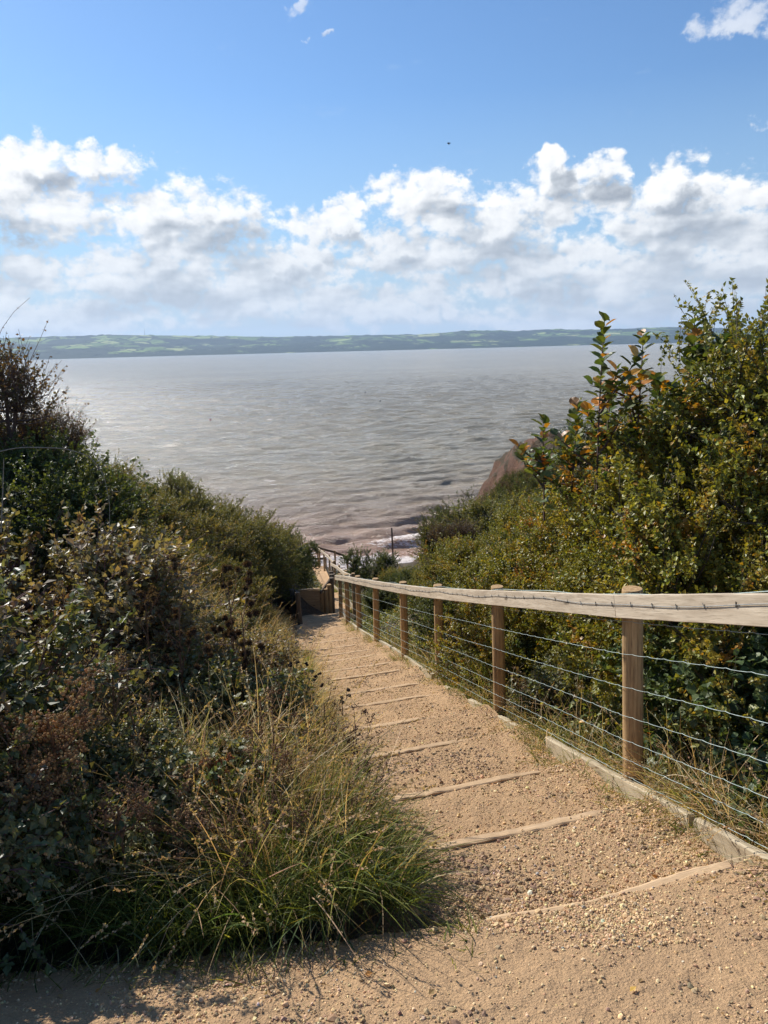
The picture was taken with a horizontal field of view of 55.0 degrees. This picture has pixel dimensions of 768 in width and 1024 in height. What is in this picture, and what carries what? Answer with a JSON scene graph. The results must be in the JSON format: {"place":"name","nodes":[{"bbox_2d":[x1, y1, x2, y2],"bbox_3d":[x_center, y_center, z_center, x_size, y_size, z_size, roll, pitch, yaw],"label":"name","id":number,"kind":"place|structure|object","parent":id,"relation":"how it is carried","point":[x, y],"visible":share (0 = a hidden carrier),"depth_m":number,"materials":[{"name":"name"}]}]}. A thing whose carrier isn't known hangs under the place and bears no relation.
{"place":"outdoors","nodes":[
{"label":"outdoors","id":0,"kind":"place"},
{"bbox_2d":[0,431,646,973],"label":"ground","id":1,"kind":"structure","parent":0,"point":[508,463],"depth_m":2.77,"materials":[{"name":"soil"}]},
{"bbox_2d":[0,741,63,855],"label":"dead stalk","id":2,"kind":"object","parent":1,"relation":"on","point":[15,762],"visible":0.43,"depth_m":2.60,"materials":[{"name":"brown plant"}]},
{"bbox_2d":[0,700,66,885],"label":"dead ragwort","id":3,"kind":"object","parent":1,"relation":"on","point":[31,735],"visible":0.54,"depth_m":2.64,"materials":[{"name":"dry plant stems"},{"name":"dried flower heads"}]},
{"bbox_2d":[0,710,88,886],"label":"dead ragwort","id":4,"kind":"object","parent":1,"relation":"on","point":[53,794],"visible":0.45,"depth_m":2.63,"materials":[{"name":"brown plant"}]},
{"bbox_2d":[0,299,89,508],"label":"bare bush","id":5,"kind":"object","parent":1,"relation":"on","point":[14,383],"visible":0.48,"depth_m":7.21,"materials":[{"name":"brown plant"}]},
{"bbox_2d":[0,385,98,504],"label":"bare bush","id":6,"kind":"object","parent":1,"relation":"on","point":[77,433],"visible":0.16,"depth_m":8.00,"materials":[{"name":"brown plant"}]},
{"bbox_2d":[0,663,104,859],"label":"dead ragwort","id":7,"kind":"object","parent":1,"relation":"on","point":[60,721],"visible":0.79,"depth_m":2.67,"materials":[{"name":"dry plant stems"},{"name":"dried flower heads"}]},
{"bbox_2d":[0,414,120,556],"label":"hawthorn","id":8,"kind":"object","parent":1,"relation":"on","point":[40,459],"visible":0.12,"depth_m":7.37,"materials":[{"name":"green plant"}]},
{"bbox_2d":[0,680,150,976],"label":"bramble","id":9,"kind":"object","parent":1,"relation":"on","point":[16,819],"visible":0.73,"depth_m":2.52,"materials":[{"name":"green plant"}]},
{"bbox_2d":[0,580,164,754],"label":"bramble","id":10,"kind":"object","parent":1,"relation":"on","point":[116,658],"visible":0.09,"depth_m":4.24,"materials":[{"name":"green plant"}]},
{"bbox_2d":[0,425,170,594],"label":"hawthorn","id":11,"kind":"object","parent":1,"relation":"on","point":[46,505],"visible":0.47,"depth_m":6.22,"materials":[{"name":"green plant"}]},
{"bbox_2d":[0,552,180,896],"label":"bramble","id":12,"kind":"object","parent":1,"relation":"on","point":[57,642],"visible":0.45,"depth_m":3.28,"materials":[{"name":"green plant"}]},
{"bbox_2d":[1,512,229,667],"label":"bramble","id":13,"kind":"object","parent":1,"relation":"on","point":[43,600],"visible":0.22,"depth_m":5.28,"materials":[{"name":"green plant"}]},
{"bbox_2d":[41,699,193,856],"bbox_3d":[-1.281,1.265,3.428,0.788,0.613,0.930,7,15,32],"label":"bramble","id":14,"kind":"object","parent":1,"relation":"on","point":[164,734],"visible":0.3,"depth_m":3.37,"materials":[{"name":"green plant"}]},
{"bbox_2d":[80,772,154,905],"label":"dead stalk","id":15,"kind":"object","parent":1,"relation":"on","point":[102,804],"visible":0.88,"depth_m":2.64,"materials":[{"name":"brown plant"}]},
{"bbox_2d":[0,486,272,690],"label":"bramble","id":16,"kind":"object","parent":1,"relation":"on","point":[102,603],"visible":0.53,"depth_m":5.13,"materials":[{"name":"green plant"}]},
{"bbox_2d":[124,680,160,770],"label":"dead stalk","id":17,"kind":"object","parent":1,"relation":"on","point":[153,705],"visible":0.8,"depth_m":3.27,"materials":[{"name":"brown plant"}]},
{"bbox_2d":[106,632,224,726],"bbox_3d":[-1.666,1.297,5.064,1.149,0.846,1.223,-4,13,-13],"label":"bramble","id":18,"kind":"object","parent":1,"relation":"on","point":[189,657],"visible":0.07,"depth_m":4.95,"materials":[{"name":"green plant"}]},
{"bbox_2d":[121,754,210,882],"bbox_3d":[-0.819,1.260,2.812,0.326,0.574,0.323,-1,13,0],"label":"dead ragwort","id":19,"kind":"object","parent":1,"relation":"on","point":[177,810],"visible":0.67,"depth_m":2.74,"materials":[{"name":"brown plant"}]},
{"bbox_2d":[138,478,198,542],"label":"scrub bush","id":20,"kind":"object","parent":1,"relation":"on","point":[166,515],"visible":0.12,"depth_m":12.92,"materials":[{"name":"green plant"}]},
{"bbox_2d":[35,496,311,780],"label":"undergrowth","id":21,"kind":"object","parent":1,"relation":"on","point":[302,725],"visible":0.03,"depth_m":9.34,"materials":[{"name":"green plant"}]},
{"bbox_2d":[134,467,226,547],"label":"scrub bush","id":22,"kind":"object","parent":1,"relation":"on","point":[183,485],"visible":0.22,"depth_m":16.35,"materials":[{"name":"green plant"}]},
{"bbox_2d":[138,516,226,597],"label":"scrub bush","id":23,"kind":"object","parent":1,"relation":"on","point":[192,557],"visible":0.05,"depth_m":10.77,"materials":[{"name":"green plant"}]},
{"bbox_2d":[76,726,300,940],"bbox_3d":[-0.798,1.301,3.092,0.810,0.613,0.971,3,13,20],"label":"bramble","id":24,"kind":"object","parent":1,"relation":"on","point":[176,762],"visible":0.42,"depth_m":3.02,"materials":[{"name":"green plant"}]},
{"bbox_2d":[152,515,232,592],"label":"gorse bush","id":25,"kind":"object","parent":1,"relation":"on","point":[200,548],"visible":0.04,"depth_m":12.37,"materials":[{"name":"green plant"}]},
{"bbox_2d":[168,505,243,584],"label":"scrub bush","id":26,"kind":"object","parent":1,"relation":"on","point":[206,525],"visible":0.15,"depth_m":13.71,"materials":[{"name":"green plant"}]},
{"bbox_2d":[161,783,259,885],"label":"dead stalk","id":27,"kind":"object","parent":1,"relation":"on","point":[191,822],"visible":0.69,"depth_m":2.73,"materials":[{"name":"brown plant"}]},
{"bbox_2d":[171,493,257,556],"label":"scrub bush","id":28,"kind":"object","parent":1,"relation":"on","point":[229,508],"visible":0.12,"depth_m":17.91,"materials":[{"name":"green plant"}]},
{"bbox_2d":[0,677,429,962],"bbox_3d":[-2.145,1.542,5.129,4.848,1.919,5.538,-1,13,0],"label":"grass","id":29,"kind":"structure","parent":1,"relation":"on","point":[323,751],"depth_m":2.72,"materials":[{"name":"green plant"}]},
{"bbox_2d":[34,702,396,871],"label":"undergrowth","id":30,"kind":"object","parent":1,"relation":"on","point":[342,836],"visible":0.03,"depth_m":3.88,"materials":[{"name":"green plant"}]},
{"bbox_2d":[0,685,441,999],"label":"dry grass","id":31,"kind":"structure","parent":1,"relation":"on","point":[216,837],"depth_m":2.73,"materials":[{"name":"green plant"}]},
{"bbox_2d":[176,596,274,653],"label":"bramble","id":32,"kind":"object","parent":1,"relation":"on","point":[218,620],"visible":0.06,"depth_m":6.95,"materials":[{"name":"green plant"}]},
{"bbox_2d":[138,637,322,759],"bbox_3d":[-0.986,1.292,4.707,1.225,0.801,1.072,1,13,10],"label":"bramble","id":33,"kind":"object","parent":1,"relation":"on","point":[203,673],"visible":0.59,"depth_m":4.56,"materials":[{"name":"green plant"}]},
{"bbox_2d":[199,510,279,595],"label":"scrub bush","id":34,"kind":"object","parent":1,"relation":"on","point":[243,553],"visible":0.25,"depth_m":16.07,"materials":[{"name":"green plant"}]},
{"bbox_2d":[0,526,482,979],"bbox_3d":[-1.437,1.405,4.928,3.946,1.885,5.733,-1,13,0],"label":"dry grass","id":35,"kind":"structure","parent":1,"relation":"on","point":[200,741],"depth_m":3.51,"materials":[{"name":"beige plant"}]},
{"bbox_2d":[86,632,144,736],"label":"dead stalk","id":36,"kind":"object","parent":35,"relation":"on","point":[113,693],"visible":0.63,"depth_m":3.57,"materials":[{"name":"brown plant"}]},
{"bbox_2d":[110,556,178,712],"bbox_3d":[-1.482,0.825,4.575,0.416,1.214,0.367,9,16,39],"label":"burdock","id":37,"kind":"object","parent":35,"relation":"on","point":[151,595],"visible":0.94,"depth_m":4.51,"materials":[{"name":"brown plant"}]},
{"bbox_2d":[136,590,213,690],"bbox_3d":[-1.283,0.999,4.593,0.480,1.073,0.377,-1,13,0],"label":"burdock","id":38,"kind":"object","parent":35,"relation":"on","point":[192,631],"visible":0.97,"depth_m":4.56,"materials":[{"name":"green plant"}]},
{"bbox_2d":[209,561,252,669],"bbox_3d":[-0.988,0.850,4.909,0.345,1.130,0.262,10,17,42],"label":"burdock","id":39,"kind":"object","parent":35,"relation":"on","point":[224,569],"visible":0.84,"depth_m":4.88,"materials":[{"name":"brown plant"}]},
{"bbox_2d":[217,560,265,674],"bbox_3d":[-0.892,0.893,4.724,0.241,1.156,0.378,-9,15,-31],"label":"burdock","id":40,"kind":"object","parent":35,"relation":"on","point":[231,631],"visible":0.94,"depth_m":4.68,"materials":[{"name":"brown plant"}]},
{"bbox_2d":[181,548,303,649],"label":"dry grass","id":41,"kind":"structure","parent":1,"relation":"on","point":[287,624],"depth_m":13.74,"materials":[{"name":"beige plant"}]},
{"bbox_2d":[208,553,279,634],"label":"scrub bush","id":42,"kind":"object","parent":1,"relation":"on","point":[252,589],"visible":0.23,"depth_m":12.20,"materials":[{"name":"green plant"}]},
{"bbox_2d":[0,904,491,995],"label":"grass","id":43,"kind":"structure","parent":1,"relation":"on","point":[238,953],"depth_m":2.39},
{"bbox_2d":[178,620,316,687],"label":"bramble","id":44,"kind":"object","parent":1,"relation":"on","point":[256,651],"visible":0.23,"depth_m":6.18,"materials":[{"name":"green plant"}]},
{"bbox_2d":[210,794,284,934],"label":"dead stalk","id":45,"kind":"object","parent":1,"relation":"on","point":[251,841],"visible":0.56,"depth_m":2.65,"materials":[{"name":"brown plant"}]},
{"bbox_2d":[0,730,503,991],"bbox_3d":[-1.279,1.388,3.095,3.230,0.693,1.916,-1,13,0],"label":"grass","id":46,"kind":"structure","parent":1,"relation":"on","point":[195,930],"depth_m":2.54,"materials":[{"name":"green plant"}]},
{"bbox_2d":[217,502,290,569],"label":"scrub bush","id":47,"kind":"object","parent":1,"relation":"on","point":[262,521],"visible":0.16,"depth_m":19.35,"materials":[{"name":"green plant"}]},
{"bbox_2d":[231,535,304,608],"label":"scrub bush","id":48,"kind":"object","parent":1,"relation":"on","point":[269,550],"visible":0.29,"depth_m":18.60,"materials":[{"name":"green plant"}]},
{"bbox_2d":[230,687,311,797],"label":"dead ragwort","id":49,"kind":"object","parent":1,"relation":"on","point":[249,731],"visible":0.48,"depth_m":3.30,"materials":[{"name":"brown plant"}]},
{"bbox_2d":[245,518,310,587],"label":"scrub bush","id":50,"kind":"object","parent":1,"relation":"on","point":[288,545],"visible":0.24,"depth_m":21.07,"materials":[{"name":"green plant"}]},
{"bbox_2d":[276,793,326,858],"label":"dead stalk","id":51,"kind":"object","parent":1,"relation":"on","point":[295,819],"visible":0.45,"depth_m":2.83,"materials":[{"name":"brown plant"}]},
{"bbox_2d":[320,571,335,613],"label":"log wall","id":52,"kind":"structure","parent":1,"relation":"on","point":[327,601],"depth_m":22.11,"materials":[{"name":"brown wood"}]},
{"bbox_2d":[337,543,401,595],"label":"scrub bush","id":53,"kind":"object","parent":1,"relation":"on","point":[385,560],"visible":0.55,"depth_m":34.27,"materials":[{"name":"green plant"}]},
{"bbox_2d":[361,570,404,616],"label":"scrub bush","id":54,"kind":"object","parent":1,"relation":"on","point":[384,599],"visible":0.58,"depth_m":21.67,"materials":[{"name":"green plant"}]},
{"bbox_2d":[407,573,491,659],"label":"bush","id":55,"kind":"object","parent":1,"relation":"on","point":[427,605],"visible":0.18,"depth_m":10.81,"materials":[{"name":"green plant"}]},
{"bbox_2d":[410,527,490,603],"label":"hawthorn","id":56,"kind":"object","parent":1,"relation":"on","point":[434,574],"visible":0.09,"depth_m":16.66,"materials":[{"name":"green plant"}]},
{"bbox_2d":[420,509,482,582],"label":"bare shrub","id":57,"kind":"object","parent":1,"relation":"on","point":[464,529],"visible":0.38,"depth_m":18.56,"materials":[{"name":"green plant"}]},
{"bbox_2d":[406,484,527,564],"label":"gorse bush","id":58,"kind":"object","parent":1,"relation":"on","point":[424,533],"visible":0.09,"depth_m":27.34,"materials":[{"name":"green plant"}]},
{"bbox_2d":[429,513,506,587],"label":"hawthorn","id":59,"kind":"object","parent":1,"relation":"on","point":[463,548],"visible":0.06,"depth_m":13.93,"materials":[{"name":"green plant"}]},
{"bbox_2d":[419,622,536,713],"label":"bramble","id":60,"kind":"object","parent":1,"relation":"on","point":[459,667],"visible":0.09,"depth_m":8.35,"materials":[{"name":"green plant"}]},
{"bbox_2d":[424,495,538,557],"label":"gorse bush","id":61,"kind":"object","parent":1,"relation":"on","point":[477,511],"visible":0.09,"depth_m":22.49,"materials":[{"name":"green plant"}]},
{"bbox_2d":[445,527,532,638],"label":"hawthorn","id":62,"kind":"object","parent":1,"relation":"on","point":[476,567],"visible":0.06,"depth_m":10.32,"materials":[{"name":"green plant"}]},
{"bbox_2d":[413,548,569,715],"bbox_3d":[1.448,1.364,8.111,2.202,1.899,1.939,4,14,25],"label":"hawthorn","id":63,"kind":"object","parent":1,"relation":"on","point":[478,613],"visible":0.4,"depth_m":7.85,"materials":[{"name":"green plant"}]},
{"bbox_2d":[477,479,563,582],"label":"hawthorn","id":64,"kind":"object","parent":1,"relation":"on","point":[502,516],"visible":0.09,"depth_m":12.59,"materials":[{"name":"green plant"}]},
{"bbox_2d":[469,504,581,649],"bbox_3d":[2.083,1.081,8.867,2.147,2.338,2.160,-2,13,-1],"label":"hawthorn","id":65,"kind":"object","parent":1,"relation":"on","point":[501,562],"visible":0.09,"depth_m":8.82,"materials":[{"name":"green plant"}]},
{"bbox_2d":[486,639,612,752],"bbox_3d":[1.843,1.659,6.493,1.672,1.057,1.720,11,17,43],"label":"bramble","id":66,"kind":"object","parent":1,"relation":"on","point":[551,696],"visible":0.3,"depth_m":6.24,"materials":[{"name":"green plant"}]},
{"bbox_2d":[335,573,767,847],"bbox_3d":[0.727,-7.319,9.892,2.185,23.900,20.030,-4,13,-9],"label":"path fence","id":67,"kind":"object","parent":1,"relation":"on","point":[632,607],"visible":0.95,"depth_m":3.97,"materials":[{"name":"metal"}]},
{"bbox_2d":[340,615,767,894],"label":"grass","id":68,"kind":"structure","parent":1,"relation":"on","point":[540,736],"depth_m":5.02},
{"bbox_2d":[350,619,767,859],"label":"dry grass","id":69,"kind":"structure","parent":1,"relation":"on","point":[572,733],"depth_m":4.75,"materials":[{"name":"beige plant"}]},
{"bbox_2d":[362,576,767,827],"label":"undergrowth","id":70,"kind":"object","parent":1,"relation":"on","point":[369,618],"visible":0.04,"depth_m":7.83,"materials":[{"name":"green plant"}]},
{"bbox_2d":[515,520,619,714],"bbox_3d":[2.092,1.124,6.885,2.012,2.363,1.939,-10,15,-35],"label":"hawthorn","id":71,"kind":"object","parent":1,"relation":"on","point":[566,583],"visible":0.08,"depth_m":6.57,"materials":[{"name":"green plant"}]},
{"bbox_2d":[550,408,616,498],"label":"hawthorn","id":72,"kind":"object","parent":1,"relation":"on","point":[587,436],"visible":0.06,"depth_m":15.07,"materials":[{"name":"green plant"}]},
{"bbox_2d":[477,460,700,663],"bbox_3d":[2.314,0.638,7.766,2.596,2.341,2.488,8,16,36],"label":"hawthorn","id":73,"kind":"object","parent":1,"relation":"on","point":[545,546],"visible":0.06,"depth_m":7.67,"materials":[{"name":"green plant"}]},
{"bbox_2d":[563,676,658,790],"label":"bramble","id":74,"kind":"object","parent":1,"relation":"on","point":[612,726],"visible":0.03,"depth_m":5.32,"materials":[{"name":"green plant"}]},
{"bbox_2d":[565,622,710,800],"bbox_3d":[2.074,1.374,4.994,1.479,1.438,1.660,-3,13,-8],"label":"bramble","id":75,"kind":"object","parent":1,"relation":"on","point":[663,689],"visible":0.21,"depth_m":4.82,"materials":[{"name":"green plant"}]},
{"bbox_2d":[518,427,763,642],"bbox_3d":[2.475,0.392,6.593,2.327,2.847,2.294,-1,13,2],"label":"hawthorn","id":76,"kind":"object","parent":1,"relation":"on","point":[577,531],"visible":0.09,"depth_m":6.81,"materials":[{"name":"green plant"}]},
{"bbox_2d":[540,397,601,511],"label":"whitebeam sapling","id":77,"kind":"object","parent":76,"relation":"on","point":[575,402],"visible":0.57,"depth_m":6.29,"materials":[{"name":"green plant"}]},
{"bbox_2d":[583,329,660,465],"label":"whitebeam sapling","id":78,"kind":"object","parent":76,"relation":"on","point":[633,384],"visible":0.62,"depth_m":5.61,"materials":[{"name":"green plant"}]},
{"bbox_2d":[647,339,704,476],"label":"whitebeam sapling","id":79,"kind":"object","parent":76,"relation":"on","point":[657,378],"visible":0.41,"depth_m":5.62,"materials":[{"name":"green plant"}]},
{"bbox_2d":[517,702,767,927],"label":"dry grass","id":80,"kind":"structure","parent":1,"relation":"on","point":[740,830],"depth_m":3.37,"materials":[{"name":"beige plant"}]},
{"bbox_2d":[540,374,767,717],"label":"hawthorn","id":81,"kind":"object","parent":1,"relation":"on","point":[628,479],"visible":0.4,"depth_m":5.16,"materials":[{"name":"green plant"}]},
{"bbox_2d":[508,413,557,520],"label":"whitebeam sapling","id":82,"kind":"object","parent":81,"relation":"on","point":[541,456],"visible":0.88,"depth_m":6.43,"materials":[{"name":"green plant"}]},
{"bbox_2d":[550,311,644,498],"bbox_3d":[1.597,-0.788,5.570,0.682,1.416,0.329,3,13,19],"label":"whitebeam sapling","id":83,"kind":"object","parent":81,"relation":"on","point":[609,386],"visible":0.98,"depth_m":5.56,"materials":[{"name":"green plant"}]},
{"bbox_2d":[578,375,645,496],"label":"whitebeam sapling","id":84,"kind":"object","parent":81,"relation":"on","point":[584,405],"visible":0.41,"depth_m":5.76,"materials":[{"name":"green plant"}]},
{"bbox_2d":[541,455,767,777],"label":"hawthorn","id":85,"kind":"object","parent":1,"relation":"on","point":[662,580],"visible":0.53,"depth_m":4.42,"materials":[{"name":"green plant"}]},
{"bbox_2d":[556,503,758,756],"bbox_3d":[2.349,0.970,5.203,1.910,2.063,1.872,-13,17,-43],"label":"hawthorn","id":86,"kind":"object","parent":1,"relation":"on","point":[611,562],"visible":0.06,"depth_m":5.04,"materials":[{"name":"green plant"}]},
{"bbox_2d":[619,277,767,624],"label":"hawthorn","id":87,"kind":"object","parent":1,"relation":"on","point":[731,372],"visible":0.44,"depth_m":5.22,"materials":[{"name":"green plant"}]},
{"bbox_2d":[664,309,764,447],"bbox_3d":[2.427,-0.990,5.537,0.704,1.044,0.434,-1,13,0],"label":"whitebeam sapling","id":88,"kind":"object","parent":87,"relation":"on","point":[693,339],"visible":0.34,"depth_m":5.52,"materials":[{"name":"green plant"}]},
{"bbox_2d":[643,625,767,802],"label":"bramble","id":89,"kind":"object","parent":1,"relation":"on","point":[756,661],"visible":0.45,"depth_m":3.97,"materials":[{"name":"green plant"}]},
{"bbox_2d":[643,624,767,798],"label":"bramble","id":90,"kind":"object","parent":1,"relation":"on","point":[657,667],"visible":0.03,"depth_m":4.58,"materials":[{"name":"green plant"}]},
{"bbox_2d":[647,681,765,810],"bbox_3d":[2.222,1.512,4.126,1.400,1.106,1.600,2,13,15],"label":"bramble","id":91,"kind":"object","parent":1,"relation":"on","point":[693,723],"visible":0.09,"depth_m":4.09,"materials":[{"name":"green plant"}]},
{"bbox_2d":[682,732,767,852],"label":"bramble","id":92,"kind":"object","parent":1,"relation":"on","point":[755,764],"visible":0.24,"depth_m":3.38,"materials":[{"name":"green plant"}]},
{"bbox_2d":[0,342,766,569],"bbox_3d":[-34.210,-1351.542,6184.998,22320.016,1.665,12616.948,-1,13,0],"label":"sea","id":93,"kind":"structure","parent":0,"point":[325,450],"depth_m":216.03,"materials":[{"name":"liquid"}]},
{"bbox_2d":[0,566,767,1023],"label":"path","id":94,"kind":"structure","parent":0,"point":[594,998],"depth_m":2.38,"materials":[{"name":"beige gravel"}]},
{"bbox_2d":[244,735,299,835],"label":"dead stalk","id":95,"kind":"object","parent":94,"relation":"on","point":[277,759],"visible":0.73,"depth_m":2.96,"materials":[{"name":"brown plant"}]},
{"bbox_2d":[329,704,383,802],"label":"dead plant","id":96,"kind":"object","parent":94,"relation":"on","point":[355,731],"visible":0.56,"depth_m":3.94,"materials":[{"name":"brown plant"}]},
{"bbox_2d":[381,770,539,800],"bbox_3d":[0.428,1.706,4.376,1.088,0.184,0.050,-5,13,-15],"label":"step board","id":97,"kind":"object","parent":94,"relation":"on","point":[492,780],"visible":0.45,"depth_m":4.36,"materials":[{"name":"beige wood"}]},
{"bbox_2d":[425,810,600,851],"bbox_3d":[0.658,1.600,3.541,1.150,0.187,0.052,-5,13,-15],"label":"step board","id":98,"kind":"object","parent":94,"relation":"on","point":[505,834],"visible":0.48,"depth_m":3.50,"materials":[{"name":"beige wood"}]},
{"bbox_2d":[485,861,731,919],"bbox_3d":[0.819,1.499,2.714,1.111,0.184,0.106,-5,13,-15],"label":"step board","id":99,"kind":"object","parent":94,"relation":"on","point":[724,865],"visible":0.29,"depth_m":2.78,"materials":[{"name":"beige wood"}]},
{"bbox_2d":[545,736,694,828],"bbox_3d":[1.286,1.564,4.282,0.052,0.168,1.832,-3,-6,-9],"label":"kerb board","id":100,"kind":"object","parent":94,"relation":"on","point":[553,743],"visible":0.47,"depth_m":4.10,"materials":[{"name":"beige wood"}]},
{"bbox_2d":[694,817,767,864],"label":"kerb board","id":101,"kind":"object","parent":94,"relation":"on","point":[723,839],"visible":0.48,"depth_m":3.10,"materials":[{"name":"beige wood"}]},
{"bbox_2d":[0,327,767,359],"bbox_3d":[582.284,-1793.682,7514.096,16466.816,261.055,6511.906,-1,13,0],"label":"hills","id":102,"kind":"structure","parent":0,"point":[86,346],"depth_m":7966.31,"materials":[{"name":"green plant"}]},
{"bbox_2d":[0,0,767,337],"label":"sky","id":103,"kind":"structure","parent":0,"point":[245,168],"materials":[{"name":"blue"}]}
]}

